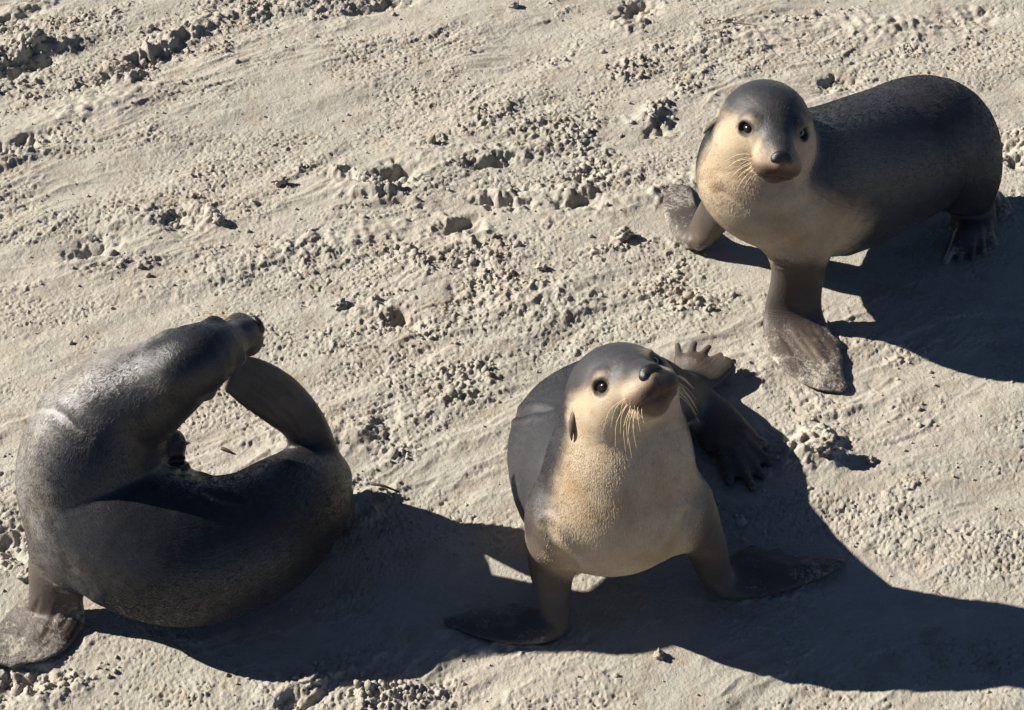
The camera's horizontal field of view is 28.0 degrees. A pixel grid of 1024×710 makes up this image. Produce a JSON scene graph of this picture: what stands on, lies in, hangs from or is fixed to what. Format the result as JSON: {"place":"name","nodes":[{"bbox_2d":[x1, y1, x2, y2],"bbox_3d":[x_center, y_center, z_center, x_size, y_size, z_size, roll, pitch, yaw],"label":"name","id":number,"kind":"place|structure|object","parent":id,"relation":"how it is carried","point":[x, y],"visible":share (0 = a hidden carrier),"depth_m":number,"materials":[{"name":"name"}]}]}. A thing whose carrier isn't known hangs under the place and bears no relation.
{"place":"outdoors","nodes":[
{"label":"outdoors","id":0,"kind":"place"},
{"bbox_2d":[221,446,231,452],"bbox_3d":[-0.603,0.201,4.339,0.027,0.010,0.009,22,45,24],"label":"dry weed","id":1,"kind":"object","parent":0,"point":[225,449],"visible":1,"depth_m":4.34,"materials":[{"name":"brown plant"}]},
{"bbox_2d":[0,0,1023,709],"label":"sand ground","id":2,"kind":"structure","parent":0,"point":[718,652],"depth_m":4.71,"materials":[{"name":"beige sand"}]},
{"bbox_2d":[16,567,28,582],"bbox_3d":[-0.963,0.433,4.066,0.043,0.033,0.038,0,40,0],"label":"sand clod","id":3,"kind":"object","parent":2,"relation":"on","point":[22,575],"visible":0.66,"depth_m":4.06,"materials":[{"name":"beige sand"}]},
{"bbox_2d":[24,25,46,46],"bbox_3d":[-1.294,-0.865,5.581,0.060,0.058,0.054,0,40,0],"label":"sand clod","id":4,"kind":"object","parent":2,"relation":"on","point":[34,35],"visible":1,"depth_m":5.57,"materials":[{"name":"beige sand"}]},
{"bbox_2d":[114,62,137,73],"bbox_3d":[-1.041,-0.770,5.530,0.070,0.042,0.041,-12,42,-14],"label":"sand clod","id":5,"kind":"object","parent":2,"relation":"on","point":[125,67],"visible":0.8,"depth_m":5.51,"materials":[{"name":"beige sand"}]},
{"bbox_2d":[0,309,354,667],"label":"sea lion","id":6,"kind":"object","parent":2,"relation":"on","point":[126,509],"visible":1,"depth_m":3.80},
{"bbox_2d":[212,213,224,223],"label":"sand clod","id":7,"kind":"object","parent":2,"relation":"on","point":[217,218],"visible":1,"depth_m":4.96,"materials":[{"name":"beige sand"}]},
{"bbox_2d":[270,176,289,186],"bbox_3d":[-0.574,-0.431,5.091,0.051,0.027,0.026,0,40,0],"label":"sand clod","id":8,"kind":"object","parent":2,"relation":"on","point":[278,181],"visible":1,"depth_m":5.08,"materials":[{"name":"beige sand"}]},
{"bbox_2d":[298,672,321,687],"bbox_3d":[-0.378,0.609,3.842,0.047,0.029,0.031,-16,43,-18],"label":"sand clod","id":9,"kind":"object","parent":2,"relation":"on","point":[310,680],"visible":1,"depth_m":3.83,"materials":[{"name":"beige sand"}]},
{"bbox_2d":[331,298,348,309],"bbox_3d":[-0.395,-0.114,4.726,0.038,0.033,0.035,-33,50,-33],"label":"sand clod","id":10,"kind":"object","parent":2,"relation":"on","point":[340,303],"visible":1,"depth_m":4.72,"materials":[{"name":"beige sand"}]},
{"bbox_2d":[371,482,399,492],"bbox_3d":[-0.262,0.275,4.244,0.060,0.023,0.008,5,40,6],"label":"twig","id":11,"kind":"object","parent":2,"relation":"on","point":[378,484],"visible":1,"depth_m":4.24,"materials":[{"name":"brown wood"}]},
{"bbox_2d":[507,1,518,8],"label":"sand clod","id":12,"kind":"object","parent":2,"relation":"on","point":[514,4],"visible":1,"depth_m":5.74,"materials":[{"name":"beige sand"}]},
{"bbox_2d":[534,262,548,270],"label":"sand clod","id":13,"kind":"object","parent":2,"relation":"on","point":[539,266],"visible":1,"depth_m":4.82,"materials":[{"name":"beige sand"}]},
{"bbox_2d":[614,225,633,241],"bbox_3d":[0.266,-0.292,4.916,0.045,0.042,0.043,-21,44,-23],"label":"sand clod","id":14,"kind":"object","parent":2,"relation":"on","point":[623,233],"visible":1,"depth_m":4.91,"materials":[{"name":"beige sand"}]},
{"bbox_2d":[444,341,845,644],"bbox_3d":[0.267,0.034,4.054,0.798,0.656,0.877,0,40,0],"label":"sea lion","id":15,"kind":"object","parent":2,"relation":"on","point":[606,478],"visible":1,"depth_m":3.78},
{"bbox_2d":[646,108,658,117],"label":"sand clod","id":16,"kind":"object","parent":2,"relation":"on","point":[652,112],"visible":1,"depth_m":5.30,"materials":[{"name":"beige sand"}]},
{"bbox_2d":[653,647,664,659],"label":"sand clod","id":17,"kind":"object","parent":2,"relation":"on","point":[659,653],"visible":1,"depth_m":3.90,"materials":[{"name":"beige sand"}]},
{"bbox_2d":[717,19,756,25],"bbox_3d":[0.622,-0.918,5.677,0.113,0.004,0.007,11,41,13],"label":"twig","id":18,"kind":"object","parent":2,"relation":"on","point":[735,22],"visible":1,"depth_m":5.68,"materials":[{"name":"wood"}]},
{"bbox_2d":[810,432,837,453],"bbox_3d":[0.655,0.188,4.303,0.061,0.042,0.042,-14,42,-16],"label":"sand clod","id":19,"kind":"object","parent":2,"relation":"on","point":[826,444],"visible":1,"depth_m":4.29,"materials":[{"name":"beige sand"}]},
{"bbox_2d":[663,75,1012,391],"bbox_3d":[0.795,-0.405,4.611,0.852,0.609,0.807,0,40,0],"label":"sea lion","id":20,"kind":"object","parent":2,"relation":"on","point":[795,189],"visible":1,"depth_m":4.55},
{"bbox_2d":[865,455,876,464],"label":"sand clod","id":21,"kind":"object","parent":2,"relation":"on","point":[870,459],"visible":1,"depth_m":4.32,"materials":[{"name":"beige sand"}]},
{"bbox_2d":[929,587,959,604],"bbox_3d":[0.847,0.473,4.029,0.069,0.007,0.004,26,46,27],"label":"twig","id":22,"kind":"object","parent":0,"point":[945,597],"depth_m":4.03,"materials":[{"name":"plant"}]}
]}

